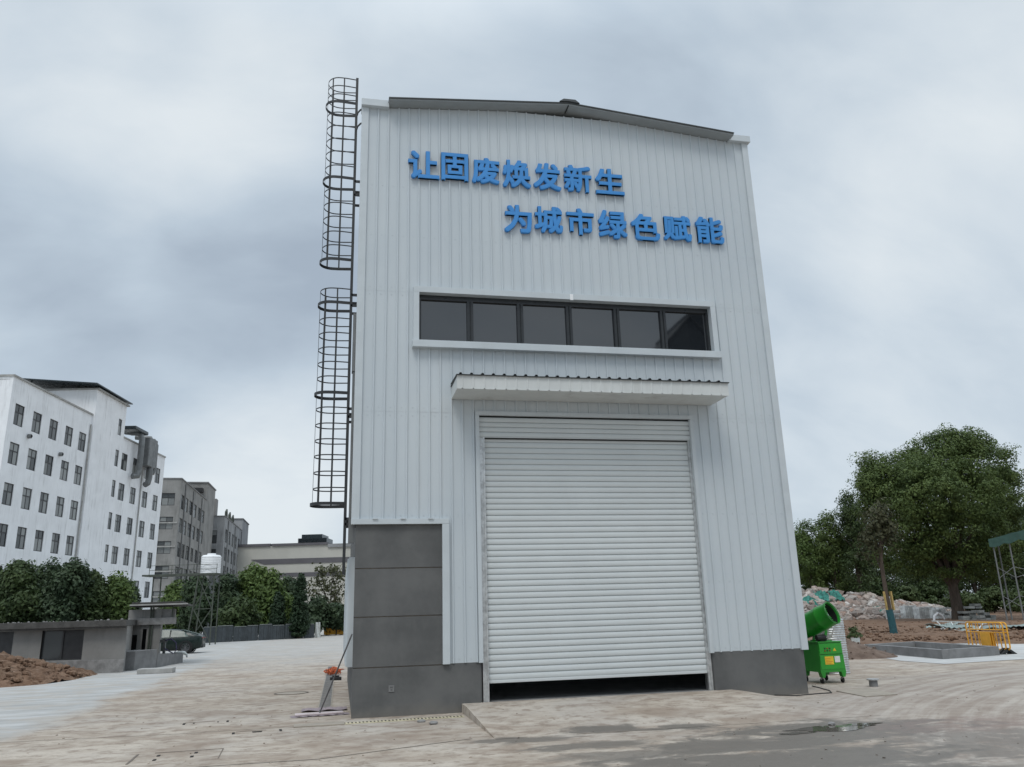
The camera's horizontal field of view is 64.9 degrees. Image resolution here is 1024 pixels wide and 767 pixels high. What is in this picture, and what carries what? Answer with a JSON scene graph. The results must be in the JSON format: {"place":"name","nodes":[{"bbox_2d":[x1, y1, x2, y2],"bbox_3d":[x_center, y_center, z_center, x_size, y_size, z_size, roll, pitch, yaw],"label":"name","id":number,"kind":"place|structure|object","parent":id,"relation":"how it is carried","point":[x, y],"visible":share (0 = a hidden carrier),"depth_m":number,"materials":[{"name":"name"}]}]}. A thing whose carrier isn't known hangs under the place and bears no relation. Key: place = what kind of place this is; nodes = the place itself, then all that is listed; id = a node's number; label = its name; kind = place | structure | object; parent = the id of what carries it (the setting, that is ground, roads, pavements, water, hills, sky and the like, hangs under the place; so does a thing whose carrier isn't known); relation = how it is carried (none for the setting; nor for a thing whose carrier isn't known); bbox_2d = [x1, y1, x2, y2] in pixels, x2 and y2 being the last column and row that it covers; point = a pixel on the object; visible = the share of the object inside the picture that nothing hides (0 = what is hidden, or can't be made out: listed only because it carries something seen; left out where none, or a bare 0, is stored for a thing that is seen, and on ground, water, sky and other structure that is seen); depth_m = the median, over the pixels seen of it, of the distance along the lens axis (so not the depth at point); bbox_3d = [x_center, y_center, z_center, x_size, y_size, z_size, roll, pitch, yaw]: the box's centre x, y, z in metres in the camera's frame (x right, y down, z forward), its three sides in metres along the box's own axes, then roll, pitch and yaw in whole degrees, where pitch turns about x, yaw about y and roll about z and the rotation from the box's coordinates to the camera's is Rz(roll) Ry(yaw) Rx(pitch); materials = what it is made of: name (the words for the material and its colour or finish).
{"place":"outdoors","nodes":[
{"label":"outdoors","id":0,"kind":"place"},
{"bbox_2d":[0,607,1023,766],"bbox_3d":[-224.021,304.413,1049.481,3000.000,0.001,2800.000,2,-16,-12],"label":"ground","id":1,"kind":"structure","parent":0,"point":[75,711],"depth_m":12.47,"materials":[{"name":"concrete"}]},
{"bbox_2d":[0,558,44,622],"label":"garden tree","id":2,"kind":"object","parent":1,"relation":"on","point":[20,593],"visible":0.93,"depth_m":34.25,"materials":[{"name":"green plant"}]},
{"bbox_2d":[0,651,96,687],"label":"dirt heap","id":3,"kind":"object","parent":1,"relation":"on","point":[17,670],"visible":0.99,"depth_m":25.36,"materials":[{"name":"red soil"}]},
{"bbox_2d":[35,556,61,620],"bbox_3d":[-21.337,10.351,36.753,2.303,4.842,2.502,2,-16,-12],"label":"garden tree","id":4,"kind":"object","parent":1,"relation":"on","point":[45,577],"visible":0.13,"depth_m":36.85,"materials":[{"name":"green plant"}]},
{"bbox_2d":[33,557,95,621],"bbox_3d":[-19.332,9.821,34.706,2.292,4.638,2.525,-6,-16,14],"label":"garden tree","id":5,"kind":"object","parent":1,"relation":"on","point":[65,589],"visible":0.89,"depth_m":34.55,"materials":[{"name":"green plant"}]},
{"bbox_2d":[0,619,136,672],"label":"shed","id":6,"kind":"structure","parent":1,"relation":"on","point":[100,646],"depth_m":29.30,"materials":[{"name":"paint"}]},
{"bbox_2d":[0,632,13,654],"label":"window","id":7,"kind":"structure","parent":6,"relation":"in","point":[6,638],"depth_m":29.44,"materials":[{"name":"grey glass"}]},
{"bbox_2d":[39,629,84,660],"bbox_3d":[-16.434,9.557,29.395,1.562,1.049,0.060,-2,-16,0],"label":"window","id":8,"kind":"structure","parent":6,"relation":"in","point":[55,644],"depth_m":29.39,"materials":[{"name":"black glass"}]},
{"bbox_2d":[0,374,165,609],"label":"factory block","id":9,"kind":"structure","parent":1,"relation":"on","point":[81,475],"depth_m":80.27,"materials":[{"name":"white paint"}]},
{"bbox_2d":[0,523,7,546],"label":"window","id":10,"kind":"structure","parent":9,"relation":"in","point":[3,527],"depth_m":67.32,"materials":[{"name":"grey glass"}]},
{"bbox_2d":[2,482,13,505],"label":"window","id":11,"kind":"structure","parent":9,"relation":"in","point":[8,488],"depth_m":68.01,"materials":[{"name":"grey glass"}]},
{"bbox_2d":[7,442,18,464],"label":"window","id":12,"kind":"structure","parent":9,"relation":"in","point":[13,450],"depth_m":68.97,"materials":[{"name":"grey glass"}]},
{"bbox_2d":[13,403,23,426],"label":"window","id":13,"kind":"structure","parent":9,"relation":"in","point":[19,410],"depth_m":69.85,"materials":[{"name":"grey glass"}]},
{"bbox_2d":[15,527,25,548],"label":"window","id":14,"kind":"structure","parent":9,"relation":"in","point":[21,532],"depth_m":69.83,"materials":[{"name":"grey glass"}]},
{"bbox_2d":[21,487,31,509],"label":"window","id":15,"kind":"structure","parent":9,"relation":"in","point":[26,496],"depth_m":70.81,"materials":[{"name":"grey glass"}]},
{"bbox_2d":[26,448,36,470],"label":"window","id":16,"kind":"structure","parent":9,"relation":"in","point":[31,459],"depth_m":71.73,"materials":[{"name":"grey glass"}]},
{"bbox_2d":[31,411,41,433],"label":"window","id":17,"kind":"structure","parent":9,"relation":"in","point":[36,422],"depth_m":72.65,"materials":[{"name":"grey glass"}]},
{"bbox_2d":[33,530,43,551],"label":"window","id":18,"kind":"structure","parent":9,"relation":"in","point":[39,534],"depth_m":72.63,"materials":[{"name":"grey glass"}]},
{"bbox_2d":[38,492,48,513],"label":"window","id":19,"kind":"structure","parent":9,"relation":"in","point":[44,496],"depth_m":73.56,"materials":[{"name":"grey glass"}]},
{"bbox_2d":[43,454,52,475],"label":"window","id":20,"kind":"structure","parent":9,"relation":"in","point":[48,459],"depth_m":74.51,"materials":[{"name":"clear glass"}]},
{"bbox_2d":[48,419,57,439],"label":"window","id":21,"kind":"structure","parent":9,"relation":"in","point":[53,424],"depth_m":75.37,"materials":[{"name":"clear glass"}]},
{"bbox_2d":[50,533,59,553],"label":"window","id":22,"kind":"structure","parent":9,"relation":"in","point":[55,537],"depth_m":75.47,"materials":[{"name":"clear glass"}]},
{"bbox_2d":[55,496,63,516],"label":"window","id":23,"kind":"structure","parent":9,"relation":"in","point":[60,501],"depth_m":76.34,"materials":[{"name":"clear glass"}]},
{"bbox_2d":[59,460,68,480],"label":"window","id":24,"kind":"structure","parent":9,"relation":"in","point":[64,465],"depth_m":77.33,"materials":[{"name":"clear glass"}]},
{"bbox_2d":[64,426,72,446],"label":"window","id":25,"kind":"structure","parent":9,"relation":"in","point":[68,432],"depth_m":78.22,"materials":[{"name":"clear glass"}]},
{"bbox_2d":[65,535,73,555],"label":"window","id":26,"kind":"structure","parent":9,"relation":"in","point":[69,543],"depth_m":78.03,"materials":[{"name":"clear glass"}]},
{"bbox_2d":[73,568,116,620],"bbox_3d":[-18.775,10.296,35.651,1.841,4.206,2.061,-17,-22,42],"label":"garden tree","id":27,"kind":"object","parent":1,"relation":"on","point":[96,601],"visible":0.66,"depth_m":35.53,"materials":[{"name":"green plant"}]},
{"bbox_2d":[103,570,136,619],"bbox_3d":[-18.223,10.568,36.514,2.327,4.118,1.827,11,-20,-37],"label":"garden tree","id":28,"kind":"object","parent":1,"relation":"on","point":[122,589],"visible":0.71,"depth_m":36.43,"materials":[{"name":"green plant"}]},
{"bbox_2d":[125,649,156,670],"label":"wall","id":29,"kind":"structure","parent":1,"relation":"on","point":[137,659],"depth_m":30.35,"materials":[{"name":"grey concrete"}]},
{"bbox_2d":[137,667,175,673],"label":"concrete block","id":30,"kind":"structure","parent":1,"relation":"on","point":[156,670],"depth_m":27.73,"materials":[{"name":"concrete"}]},
{"bbox_2d":[128,601,191,653],"bbox_3d":[-15.095,10.603,34.229,2.492,2.526,4.583,4,-17,-18],"label":"shed annex","id":31,"kind":"object","parent":1,"relation":"on","point":[147,631],"visible":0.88,"depth_m":33.08,"materials":[{"name":"paint"}]},
{"bbox_2d":[131,629,146,649],"bbox_3d":[-15.236,10.533,33.297,1.299,2.162,0.040,-2,-16,0],"label":"window","id":32,"kind":"structure","parent":31,"relation":"in","point":[134,637],"depth_m":33.24,"materials":[{"name":"glass"}]},
{"bbox_2d":[156,654,182,667],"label":"wall","id":33,"kind":"structure","parent":1,"relation":"on","point":[165,659],"depth_m":32.67,"materials":[{"name":"grey concrete"}]},
{"bbox_2d":[157,579,198,629],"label":"leafy tree","id":34,"kind":"object","parent":1,"relation":"on","point":[173,590],"visible":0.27,"depth_m":72.81,"materials":[{"name":"green plant"}]},
{"bbox_2d":[142,564,222,644],"bbox_3d":[-23.976,16.025,58.228,5.403,5.627,1.400,-2,-16,0],"label":"tank stand","id":35,"kind":"object","parent":1,"relation":"on","point":[190,574],"visible":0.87,"depth_m":58.13,"materials":[{"name":"metal"}]},
{"bbox_2d":[200,553,221,572],"bbox_3d":[-22.092,13.205,59.059,1.400,1.443,1.400,2,-16,-12],"label":"water tank","id":36,"kind":"object","parent":35,"relation":"on","point":[211,560],"visible":0.97,"depth_m":58.52,"materials":[{"name":"white plastic"}]},
{"bbox_2d":[160,629,205,653],"bbox_3d":[-19.056,14.128,43.942,4.275,1.354,1.696,2,-16,-13],"label":"parked car","id":37,"kind":"object","parent":1,"relation":"on","point":[187,642],"visible":0.46,"depth_m":43.50,"materials":[{"name":"green paint"}]},
{"bbox_2d":[152,478,215,627],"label":"factory block","id":38,"kind":"structure","parent":1,"relation":"on","point":[185,531],"depth_m":121.01,"materials":[{"name":"grey concrete"}]},
{"bbox_2d":[157,541,170,553],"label":"window","id":39,"kind":"structure","parent":38,"relation":"in","point":[160,550],"depth_m":116.12,"materials":[{"name":"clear glass"}]},
{"bbox_2d":[159,517,172,528],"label":"window","id":40,"kind":"structure","parent":38,"relation":"in","point":[162,519],"depth_m":117.06,"materials":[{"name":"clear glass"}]},
{"bbox_2d":[161,493,174,504],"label":"window","id":41,"kind":"structure","parent":38,"relation":"in","point":[167,498],"depth_m":118.03,"materials":[{"name":"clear glass"}]},
{"bbox_2d":[174,576,221,633],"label":"leafy tree","id":42,"kind":"object","parent":1,"relation":"on","point":[187,593],"visible":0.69,"depth_m":68.78,"materials":[{"name":"green plant"}]},
{"bbox_2d":[208,571,242,626],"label":"leafy tree","id":43,"kind":"object","parent":1,"relation":"on","point":[228,588],"visible":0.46,"depth_m":71.18,"materials":[{"name":"green plant"}]},
{"bbox_2d":[207,499,248,626],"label":"factory block","id":44,"kind":"structure","parent":1,"relation":"on","point":[229,534],"depth_m":155.74,"materials":[{"name":"grey concrete"}]},
{"bbox_2d":[0,689,471,766],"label":"pavement joint","id":45,"kind":"object","parent":1,"relation":"on","point":[278,761],"visible":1,"depth_m":10.81,"materials":[{"name":"concrete"}]},
{"bbox_2d":[212,595,263,629],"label":"leafy tree","id":46,"kind":"object","parent":1,"relation":"on","point":[241,610],"visible":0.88,"depth_m":66.45,"materials":[{"name":"green plant"}]},
{"bbox_2d":[236,561,267,622],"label":"leafy tree","id":47,"kind":"object","parent":1,"relation":"on","point":[246,577],"visible":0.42,"depth_m":72.85,"materials":[{"name":"green plant"}]},
{"bbox_2d":[203,624,314,642],"bbox_3d":[-20.288,20.105,65.019,9.486,1.247,0.120,12,-21,-40],"label":"sheet fence","id":48,"kind":"object","parent":1,"relation":"on","point":[226,633],"visible":0.85,"depth_m":64.52,"materials":[{"name":"metal"}]},
{"bbox_2d":[247,567,293,632],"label":"leafy tree","id":49,"kind":"object","parent":1,"relation":"on","point":[266,588],"visible":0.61,"depth_m":71.85,"materials":[{"name":"green plant"}]},
{"bbox_2d":[267,591,286,633],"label":"cypress tree","id":50,"kind":"object","parent":1,"relation":"on","point":[277,610],"visible":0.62,"depth_m":67.18,"materials":[{"name":"green plant"}]},
{"bbox_2d":[236,534,350,604],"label":"cream hall","id":51,"kind":"structure","parent":1,"relation":"on","point":[294,560],"depth_m":171.78,"materials":[{"name":"paint"}]},
{"bbox_2d":[279,573,307,623],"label":"leafy tree","id":52,"kind":"object","parent":1,"relation":"on","point":[290,582],"visible":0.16,"depth_m":75.06,"materials":[{"name":"green plant"}]},
{"bbox_2d":[287,573,310,638],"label":"cypress tree","id":53,"kind":"object","parent":1,"relation":"on","point":[299,620],"visible":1,"depth_m":67.20,"materials":[{"name":"green plant"}]},
{"bbox_2d":[306,595,331,632],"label":"leafy tree","id":54,"kind":"object","parent":1,"relation":"on","point":[318,608],"visible":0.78,"depth_m":72.79,"materials":[{"name":"green plant"}]},
{"bbox_2d":[294,721,344,727],"bbox_3d":[-3.217,5.688,13.420,0.820,0.020,0.340,2,-16,-14],"label":"trench cover","id":55,"kind":"object","parent":1,"relation":"on","point":[318,724],"visible":1,"depth_m":13.35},
{"bbox_2d":[290,634,352,717],"bbox_3d":[-3.476,5.310,14.651,1.081,1.429,1.015,2,-16,-12],"label":"mop","id":56,"kind":"object","parent":1,"relation":"on","point":[319,713],"visible":1,"depth_m":14.64,"materials":[{"name":"fabric"}]},
{"bbox_2d":[301,706,346,711],"bbox_3d":[-3.618,6.270,15.511,0.850,0.035,0.450,2,-16,-12],"label":"floor cloth","id":57,"kind":"object","parent":1,"relation":"on","point":[326,708],"visible":0.95,"depth_m":15.46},
{"bbox_2d":[306,562,346,605],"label":"sparse tree","id":58,"kind":"object","parent":1,"relation":"on","point":[322,571],"visible":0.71,"depth_m":77.53,"materials":[{"name":"green plant"}]},
{"bbox_2d":[317,666,335,707],"bbox_3d":[-5.039,8.209,22.157,0.279,0.014,14.000,2,-16,-12],"label":"drain channel","id":59,"kind":"object","parent":1,"relation":"on","point":[325,688],"visible":0.69,"depth_m":18.98,"materials":[{"name":"grey concrete"}]},
{"bbox_2d":[323,602,343,634],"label":"leafy tree","id":60,"kind":"object","parent":1,"relation":"on","point":[336,619],"visible":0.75,"depth_m":74.39,"materials":[{"name":"green plant"}]},
{"bbox_2d":[344,715,463,724],"bbox_3d":[-1.849,5.738,13.725,2.081,0.012,0.210,2,-16,-14],"label":"slotted drain","id":61,"kind":"object","parent":1,"relation":"on","point":[410,719],"visible":0.98,"depth_m":13.70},
{"bbox_2d":[1,677,1023,765],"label":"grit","id":62,"kind":"object","parent":1,"relation":"on","point":[519,737],"visible":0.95,"depth_m":12.15,"materials":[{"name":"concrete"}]},
{"bbox_2d":[462,690,878,738],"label":"ramp","id":63,"kind":"structure","parent":1,"relation":"on","point":[570,716],"depth_m":13.19,"materials":[{"name":"concrete"}]},
{"bbox_2d":[803,602,845,683],"bbox_3d":[7.037,5.909,18.437,0.793,1.742,1.140,4,-17,-19],"label":"dust cannon","id":64,"kind":"object","parent":1,"relation":"on","point":[823,656],"visible":0.97,"depth_m":18.10,"materials":[{"name":"green paint"}]},
{"bbox_2d":[779,723,876,734],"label":"puddle water","id":65,"kind":"structure","parent":1,"relation":"on","point":[850,727],"depth_m":11.46,"materials":[{"name":"grey liquid"}]},
{"bbox_2d":[836,688,897,696],"bbox_3d":[6.971,6.059,15.787,0.836,0.016,1.409,0,-16,-6],"label":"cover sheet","id":66,"kind":"object","parent":1,"relation":"on","point":[866,692],"visible":1,"depth_m":15.68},
{"bbox_2d":[846,639,897,659],"bbox_3d":[10.265,8.432,25.874,4.400,0.783,2.300,-2,-16,2],"label":"sand pile","id":67,"kind":"object","parent":1,"relation":"on","point":[857,650],"visible":0.38,"depth_m":25.15,"materials":[{"name":"sand"}]},
{"bbox_2d":[801,586,950,619],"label":"rubble heap","id":68,"kind":"object","parent":1,"relation":"on","point":[855,606],"visible":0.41,"depth_m":75.92,"materials":[{"name":"stone"}]},
{"bbox_2d":[957,604,981,619],"bbox_3d":[35.664,17.805,62.654,1.556,1.237,1.050,-3,-16,6],"label":"block stack","id":69,"kind":"object","parent":1,"relation":"on","point":[967,615],"visible":0.69,"depth_m":62.30,"materials":[{"name":"concrete"}]},
{"bbox_2d":[971,610,995,619],"bbox_3d":[36.011,17.704,61.478,1.382,0.773,1.107,0,-16,-5],"label":"block stack","id":70,"kind":"object","parent":1,"relation":"on","point":[981,615],"visible":0.82,"depth_m":61.10,"materials":[{"name":"concrete"}]},
{"bbox_2d":[988,530,1023,620],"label":"scaffold shelter","id":71,"kind":"object","parent":1,"relation":"on","point":[1009,538],"visible":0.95,"depth_m":57.97,"materials":[{"name":"metal"}]},
{"bbox_2d":[0,0,1023,594],"label":"sky","id":72,"kind":"structure","parent":0,"point":[162,162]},
{"bbox_2d":[343,97,808,718],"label":"industrial building","id":73,"kind":"structure","parent":0,"point":[569,477],"depth_m":16.45,"materials":[{"name":"white metal"}]},
{"bbox_2d":[310,77,360,574],"bbox_3d":[-3.537,-1.562,16.518,0.881,10.670,0.532,2,-16,-12],"label":"caged ladder","id":74,"kind":"object","parent":73,"relation":"attached to","point":[330,504],"visible":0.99,"depth_m":16.37,"materials":[{"name":"metal"}]},
{"bbox_2d":[408,150,624,196],"bbox_3d":[0.148,-4.623,17.728,4.850,0.710,0.066,2,-16,-12],"label":"wall sign","id":75,"kind":"object","parent":73,"relation":"attached to","point":[573,180],"visible":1,"depth_m":17.66,"materials":[{"name":"blue plastic"}]},
{"bbox_2d":[419,295,710,350],"bbox_3d":[1.214,-1.232,17.138,6.396,1.041,0.085,2,-16,-12],"label":"window frame","id":76,"kind":"structure","parent":73,"relation":"in","point":[469,301],"depth_m":17.16,"materials":[{"name":"metal"}]},
{"bbox_2d":[504,205,723,244],"bbox_3d":[2.328,-3.518,17.875,5.100,0.700,0.066,2,-16,-12],"label":"wall sign","id":77,"kind":"object","parent":73,"relation":"attached to","point":[675,228],"visible":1,"depth_m":17.86,"materials":[{"name":"blue plastic"}]},
{"bbox_2d":[818,618,850,673],"bbox_3d":[8.121,6.650,20.397,0.690,1.320,0.690,2,-16,-12],"label":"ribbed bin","id":78,"kind":"object","parent":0,"point":[838,633],"visible":0.3,"depth_m":20.16,"materials":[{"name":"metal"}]},
{"bbox_2d":[847,626,862,641],"bbox_3d":[13.883,10.205,32.568,0.632,0.761,0.578,12,-21,-40],"label":"potted bush","id":79,"kind":"object","parent":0,"point":[852,633],"visible":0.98,"depth_m":32.49,"materials":[{"name":"green plant"}]},
{"bbox_2d":[807,608,1023,644],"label":"soil ground","id":80,"kind":"structure","parent":0,"point":[999,614],"depth_m":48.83,"materials":[{"name":"soil"}]},
{"bbox_2d":[793,518,841,589],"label":"broadleaf tree","id":81,"kind":"object","parent":80,"relation":"on","point":[805,554],"visible":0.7,"depth_m":83.63,"materials":[{"name":"green plant"}]},
{"bbox_2d":[810,509,855,590],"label":"broadleaf tree","id":82,"kind":"object","parent":80,"relation":"on","point":[828,538],"visible":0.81,"depth_m":82.55,"materials":[{"name":"green plant"}]},
{"bbox_2d":[832,488,878,593],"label":"broadleaf tree","id":83,"kind":"object","parent":80,"relation":"on","point":[852,530],"visible":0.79,"depth_m":80.86,"materials":[{"name":"green plant"}]},
{"bbox_2d":[862,576,890,596],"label":"undergrowth bush","id":84,"kind":"object","parent":80,"relation":"on","point":[878,585],"visible":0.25,"depth_m":87.62,"materials":[{"name":"green plant"}]},
{"bbox_2d":[854,497,904,633],"bbox_3d":[19.037,9.255,41.008,2.701,6.941,1.915,2,-16,-12],"label":"wrapped sapling","id":85,"kind":"object","parent":80,"relation":"on","point":[885,528],"visible":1,"depth_m":41.10,"materials":[{"name":"green plant"}]},
{"bbox_2d":[829,540,930,596],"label":"broadleaf tree","id":86,"kind":"object","parent":80,"relation":"on","point":[894,582],"visible":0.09,"depth_m":90.85,"materials":[{"name":"green plant"}]},
{"bbox_2d":[899,605,915,617],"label":"block stack","id":87,"kind":"object","parent":80,"relation":"on","point":[906,611],"visible":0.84,"depth_m":71.20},
{"bbox_2d":[892,584,930,603],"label":"undergrowth bush","id":88,"kind":"object","parent":80,"relation":"on","point":[910,593],"visible":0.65,"depth_m":84.90,"materials":[{"name":"green plant"}]},
{"bbox_2d":[912,607,932,618],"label":"block stack","id":89,"kind":"object","parent":80,"relation":"on","point":[921,613],"visible":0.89,"depth_m":69.60,"materials":[{"name":"concrete"}]},
{"bbox_2d":[887,534,973,593],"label":"broadleaf tree","id":90,"kind":"object","parent":80,"relation":"on","point":[942,582],"visible":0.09,"depth_m":91.85,"materials":[{"name":"green plant"}]},
{"bbox_2d":[917,579,950,606],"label":"undergrowth bush","id":91,"kind":"object","parent":80,"relation":"on","point":[930,592],"visible":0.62,"depth_m":87.12,"materials":[{"name":"green plant"}]},
{"bbox_2d":[845,422,1023,619],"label":"camphor tree","id":92,"kind":"object","parent":80,"relation":"on","point":[916,483],"visible":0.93,"depth_m":63.91,"materials":[{"name":"green plant"}]},
{"bbox_2d":[929,607,950,618],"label":"block stack","id":93,"kind":"object","parent":80,"relation":"on","point":[941,610],"visible":0.69,"depth_m":68.00,"materials":[{"name":"concrete"}]},
{"bbox_2d":[934,527,998,592],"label":"broadleaf tree","id":94,"kind":"object","parent":80,"relation":"on","point":[974,586],"visible":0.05,"depth_m":91.92,"materials":[{"name":"green plant"}]},
{"bbox_2d":[946,590,995,612],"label":"undergrowth bush","id":95,"kind":"object","parent":80,"relation":"on","point":[967,598],"visible":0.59,"depth_m":82.69,"materials":[{"name":"green plant"}]},
{"bbox_2d":[974,585,1006,612],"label":"undergrowth bush","id":96,"kind":"object","parent":80,"relation":"on","point":[992,595],"visible":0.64,"depth_m":82.97,"materials":[{"name":"green plant"}]},
{"bbox_2d":[977,570,1023,600],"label":"undergrowth bush","id":97,"kind":"object","parent":80,"relation":"on","point":[1008,577],"visible":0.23,"depth_m":89.06,"materials":[{"name":"green plant"}]},
{"bbox_2d":[993,495,1023,610],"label":"broadleaf tree","id":98,"kind":"object","parent":80,"relation":"on","point":[1022,563],"visible":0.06,"depth_m":89.83,"materials":[{"name":"green plant"}]},
{"bbox_2d":[999,588,1023,612],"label":"undergrowth bush","id":99,"kind":"object","parent":80,"relation":"on","point":[1012,594],"visible":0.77,"depth_m":81.97,"materials":[{"name":"green plant"}]},
{"bbox_2d":[887,643,1023,663],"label":"concrete pad ground","id":100,"kind":"structure","parent":0,"point":[1018,649],"depth_m":23.86,"materials":[{"name":"concrete"}]},
{"bbox_2d":[865,641,999,658],"bbox_3d":[13.642,8.723,26.385,2.318,0.270,5.248,0,-16,-5],"label":"kerbed pit","id":101,"kind":"object","parent":100,"relation":"on","point":[935,650],"visible":0.89,"depth_m":25.07,"materials":[{"name":"grey concrete"}]},
{"bbox_2d":[965,622,1010,653],"bbox_3d":[15.217,8.163,25.855,0.600,0.972,1.635,1,-16,-11],"label":"safety barrier","id":102,"kind":"object","parent":100,"relation":"on","point":[985,638],"visible":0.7,"depth_m":25.79,"materials":[{"name":"yellow metal"}]},
{"bbox_2d":[969,622,1016,654],"bbox_3d":[15.295,8.138,25.775,0.600,0.972,1.635,1,-16,-11],"label":"safety barrier","id":103,"kind":"object","parent":100,"relation":"on","point":[1005,651],"visible":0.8,"depth_m":25.14,"materials":[{"name":"yellow metal"}]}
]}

